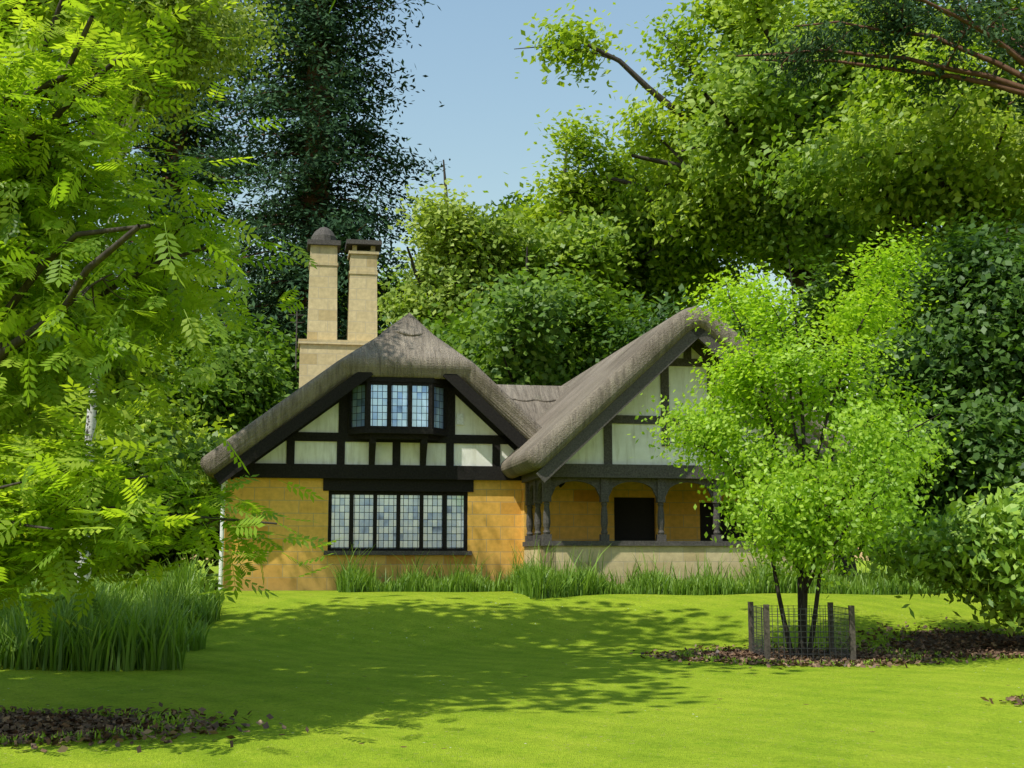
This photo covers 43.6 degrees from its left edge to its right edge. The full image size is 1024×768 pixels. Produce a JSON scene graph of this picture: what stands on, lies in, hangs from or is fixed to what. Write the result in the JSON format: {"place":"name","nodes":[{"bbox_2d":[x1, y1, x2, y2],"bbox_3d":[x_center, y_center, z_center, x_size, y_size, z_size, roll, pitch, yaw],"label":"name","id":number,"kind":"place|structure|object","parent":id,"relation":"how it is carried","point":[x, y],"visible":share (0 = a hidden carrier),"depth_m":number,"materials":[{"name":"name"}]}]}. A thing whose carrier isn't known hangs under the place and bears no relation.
{"place":"outdoors","nodes":[
{"label":"outdoors","id":0,"kind":"place"},
{"bbox_2d":[0,549,227,671],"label":"tall grass","id":1,"kind":"structure","parent":0,"point":[151,624],"depth_m":15.69,"materials":[{"name":"green plant"}]},
{"bbox_2d":[0,560,1023,767],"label":"lawn","id":2,"kind":"structure","parent":0,"point":[494,679],"depth_m":13.62,"materials":[{"name":"green plant"}]},
{"bbox_2d":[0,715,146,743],"bbox_3d":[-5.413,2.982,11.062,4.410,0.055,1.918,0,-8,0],"label":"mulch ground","id":3,"kind":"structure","parent":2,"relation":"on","point":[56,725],"depth_m":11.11,"materials":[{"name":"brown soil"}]},
{"bbox_2d":[0,707,191,745],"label":"rim grass","id":4,"kind":"structure","parent":2,"relation":"on","point":[4,739],"depth_m":10.95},
{"bbox_2d":[6,287,235,446],"bbox_3d":[-10.903,1.060,30.886,7.350,7.946,8.685,0,-8,0],"label":"bush","id":5,"kind":"object","parent":2,"relation":"on","point":[151,373],"visible":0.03,"depth_m":31.29,"materials":[{"name":"green plant"}]},
{"bbox_2d":[11,372,245,586],"bbox_3d":[-9.323,2.131,28.098,6.871,5.028,6.366,6,-10,-36],"label":"understorey shrub","id":6,"kind":"object","parent":2,"relation":"on","point":[151,437],"visible":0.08,"depth_m":27.38,"materials":[{"name":"green plant"}]},
{"bbox_2d":[0,702,308,752],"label":"mulch litter","id":7,"kind":"object","parent":2,"relation":"on","point":[85,721],"visible":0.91,"depth_m":11.05,"materials":[{"name":"brown plant"}]},
{"bbox_2d":[0,0,317,566],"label":"ash boughs","id":8,"kind":"object","parent":2,"relation":"on","point":[50,319],"visible":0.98,"depth_m":11.32,"materials":[{"name":"green plant"}]},
{"bbox_2d":[5,0,317,582],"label":"birch tree","id":9,"kind":"object","parent":2,"relation":"on","point":[191,39],"visible":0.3,"depth_m":25.89,"materials":[{"name":"green plant"}]},
{"bbox_2d":[0,0,335,122],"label":"ash tree","id":10,"kind":"object","parent":2,"relation":"on","point":[52,6],"visible":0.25,"depth_m":15.32,"materials":[{"name":"green plant"}]},
{"bbox_2d":[0,376,341,642],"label":"ash tree","id":11,"kind":"object","parent":2,"relation":"on","point":[49,513],"visible":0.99,"depth_m":10.61,"materials":[{"name":"green plant"}]},
{"bbox_2d":[104,416,239,581],"bbox_3d":[-8.685,2.905,31.036,7.078,4.287,5.300,0,-8,0],"label":"understorey shrub","id":12,"kind":"object","parent":2,"relation":"on","point":[211,443],"visible":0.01,"depth_m":30.27,"materials":[{"name":"green plant"}]},
{"bbox_2d":[73,0,273,575],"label":"conifer tree","id":13,"kind":"object","parent":2,"relation":"on","point":[186,132],"visible":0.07,"depth_m":56.10,"materials":[{"name":"green plant"}]},
{"bbox_2d":[178,407,234,574],"bbox_3d":[-7.623,3.060,35.745,7.064,5.282,5.114,0,-8,0],"label":"understorey shrub","id":14,"kind":"object","parent":2,"relation":"on","point":[227,436],"depth_m":36.02,"materials":[{"name":"green plant"}]},
{"bbox_2d":[117,296,306,581],"bbox_3d":[-10.747,1.504,39.939,10.456,9.606,9.934,0,-8,0],"label":"bush","id":15,"kind":"object","parent":2,"relation":"on","point":[257,368],"visible":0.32,"depth_m":37.96,"materials":[{"name":"green plant"}]},
{"bbox_2d":[163,0,450,390],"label":"conifer tree","id":16,"kind":"object","parent":2,"relation":"on","point":[316,142],"visible":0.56,"depth_m":50.54,"materials":[{"name":"green plant"}]},
{"bbox_2d":[243,239,412,361],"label":"tree","id":17,"kind":"object","parent":2,"relation":"on","point":[393,281],"depth_m":83.94,"materials":[{"name":"green plant"}]},
{"bbox_2d":[411,296,509,379],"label":"bush","id":18,"kind":"object","parent":2,"relation":"on","point":[442,325],"depth_m":41.70,"materials":[{"name":"green plant"}]},
{"bbox_2d":[377,160,556,334],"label":"lime tree","id":19,"kind":"object","parent":2,"relation":"on","point":[460,247],"visible":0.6,"depth_m":46.16,"materials":[{"name":"green plant"}]},
{"bbox_2d":[377,247,658,385],"bbox_3d":[-0.445,0.891,40.933,9.097,10.962,10.498,-5,-9,32],"label":"bush","id":20,"kind":"object","parent":2,"relation":"on","point":[534,331],"visible":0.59,"depth_m":38.99,"materials":[{"name":"green plant"}]},
{"bbox_2d":[213,227,846,590],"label":"cottage","id":21,"kind":"structure","parent":2,"relation":"on","point":[389,469],"depth_m":27.40,"materials":[{"name":"stone"}]},
{"bbox_2d":[200,330,541,478],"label":"thatched roof","id":22,"kind":"structure","parent":21,"relation":"on","point":[390,353],"depth_m":27.30,"materials":[{"name":"grey wicker"}]},
{"bbox_2d":[381,313,430,335],"bbox_3d":[-2.267,-1.308,28.310,1.240,0.656,0.640,1,-8,-10],"label":"thatched roof cap","id":23,"kind":"object","parent":22,"relation":"on","point":[409,324],"visible":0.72,"depth_m":28.23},
{"bbox_2d":[514,400,554,420],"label":"roof","id":24,"kind":"structure","parent":21,"relation":"on","point":[535,410],"depth_m":31.93,"materials":[{"name":"grey wicker"}]},
{"bbox_2d":[501,307,863,477],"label":"thatched roof","id":25,"kind":"structure","parent":21,"relation":"on","point":[587,397],"depth_m":25.74,"materials":[{"name":"grey wicker"}]},
{"bbox_2d":[483,105,771,358],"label":"oak tree","id":26,"kind":"object","parent":2,"relation":"on","point":[576,223],"visible":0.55,"depth_m":50.16,"materials":[{"name":"green plant"}]},
{"bbox_2d":[579,235,906,421],"bbox_3d":[8.022,1.031,39.803,13.032,10.367,9.865,0,-8,0],"label":"tree","id":27,"kind":"object","parent":2,"relation":"on","point":[630,334],"visible":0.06,"depth_m":38.73,"materials":[{"name":"green plant"}]},
{"bbox_2d":[509,0,1023,575],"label":"oak tree","id":28,"kind":"object","parent":2,"relation":"on","point":[703,198],"visible":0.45,"depth_m":45.26,"materials":[{"name":"green plant"}]},
{"bbox_2d":[627,216,975,656],"bbox_3d":[4.081,0.823,18.231,4.902,6.394,5.483,0,-8,0],"label":"young tree","id":29,"kind":"object","parent":2,"relation":"on","point":[783,509],"depth_m":18.10,"materials":[{"name":"green plant"}]},
{"bbox_2d":[627,641,976,668],"bbox_3d":[4.016,3.800,17.974,4.764,0.178,3.835,0,-8,0],"label":"mulch bed","id":30,"kind":"object","parent":2,"relation":"on","point":[746,654],"visible":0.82,"depth_m":17.59,"materials":[{"name":"brown plant"}]},
{"bbox_2d":[748,602,855,659],"bbox_3d":[4.050,3.571,17.982,1.230,0.973,1.230,0,-8,0],"label":"tree guard","id":31,"kind":"object","parent":2,"relation":"on","point":[760,633],"visible":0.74,"depth_m":17.48,"materials":[{"name":"grey wood"}]},
{"bbox_2d":[826,390,897,577],"bbox_3d":[11.180,2.837,37.297,9.882,6.085,5.822,-3,-9,24],"label":"understorey shrub","id":32,"kind":"object","parent":2,"relation":"on","point":[860,547],"depth_m":36.42,"materials":[{"name":"green plant"}]},
{"bbox_2d":[718,30,1023,268],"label":"oak tree","id":33,"kind":"object","parent":2,"relation":"on","point":[898,154],"visible":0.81,"depth_m":34.84,"materials":[{"name":"green plant"}]},
{"bbox_2d":[733,0,1023,126],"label":"pine tree","id":34,"kind":"object","parent":2,"relation":"on","point":[989,34],"visible":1,"depth_m":32.26,"materials":[{"name":"green plant"}]},
{"bbox_2d":[841,236,942,404],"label":"tree","id":35,"kind":"object","parent":2,"relation":"on","point":[855,395],"visible":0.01,"depth_m":75.62,"materials":[{"name":"green plant"}]},
{"bbox_2d":[822,356,1023,578],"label":"understorey shrub","id":36,"kind":"object","parent":2,"relation":"on","point":[990,444],"visible":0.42,"depth_m":28.43,"materials":[{"name":"green plant"}]},
{"bbox_2d":[823,617,1023,659],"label":"mulch bed","id":37,"kind":"object","parent":2,"relation":"on","point":[1010,651],"visible":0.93,"depth_m":19.65,"materials":[{"name":"brown plant"}]},
{"bbox_2d":[825,201,1023,420],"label":"tree","id":38,"kind":"object","parent":2,"relation":"on","point":[974,316],"visible":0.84,"depth_m":29.86,"materials":[{"name":"green plant"}]},
{"bbox_2d":[850,470,1023,636],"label":"shrub","id":39,"kind":"object","parent":2,"relation":"on","point":[984,557],"visible":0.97,"depth_m":19.02,"materials":[{"name":"green plant"}]},
{"bbox_2d":[860,627,1023,658],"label":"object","id":40,"kind":"object","parent":2,"relation":"on","point":[878,643],"visible":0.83,"depth_m":19.79,"materials":[{"name":"brown soil"}]},
{"bbox_2d":[980,694,1023,704],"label":"mulch litter","id":41,"kind":"object","parent":2,"relation":"on","point":[1015,699],"visible":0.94,"depth_m":12.52,"materials":[{"name":"brown plant"}]},
{"bbox_2d":[4,0,1022,560],"label":"sky","id":42,"kind":"structure","parent":0,"point":[466,52],"materials":[{"name":"blue"}]},
{"bbox_2d":[497,384,569,401],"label":"roof","id":43,"kind":"structure","parent":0,"point":[525,393],"depth_m":32.45,"materials":[{"name":"grey wicker"}]},
{"bbox_2d":[327,531,975,598],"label":"tall grass","id":44,"kind":"structure","parent":0,"point":[536,581],"depth_m":24.74,"materials":[{"name":"green plant"}]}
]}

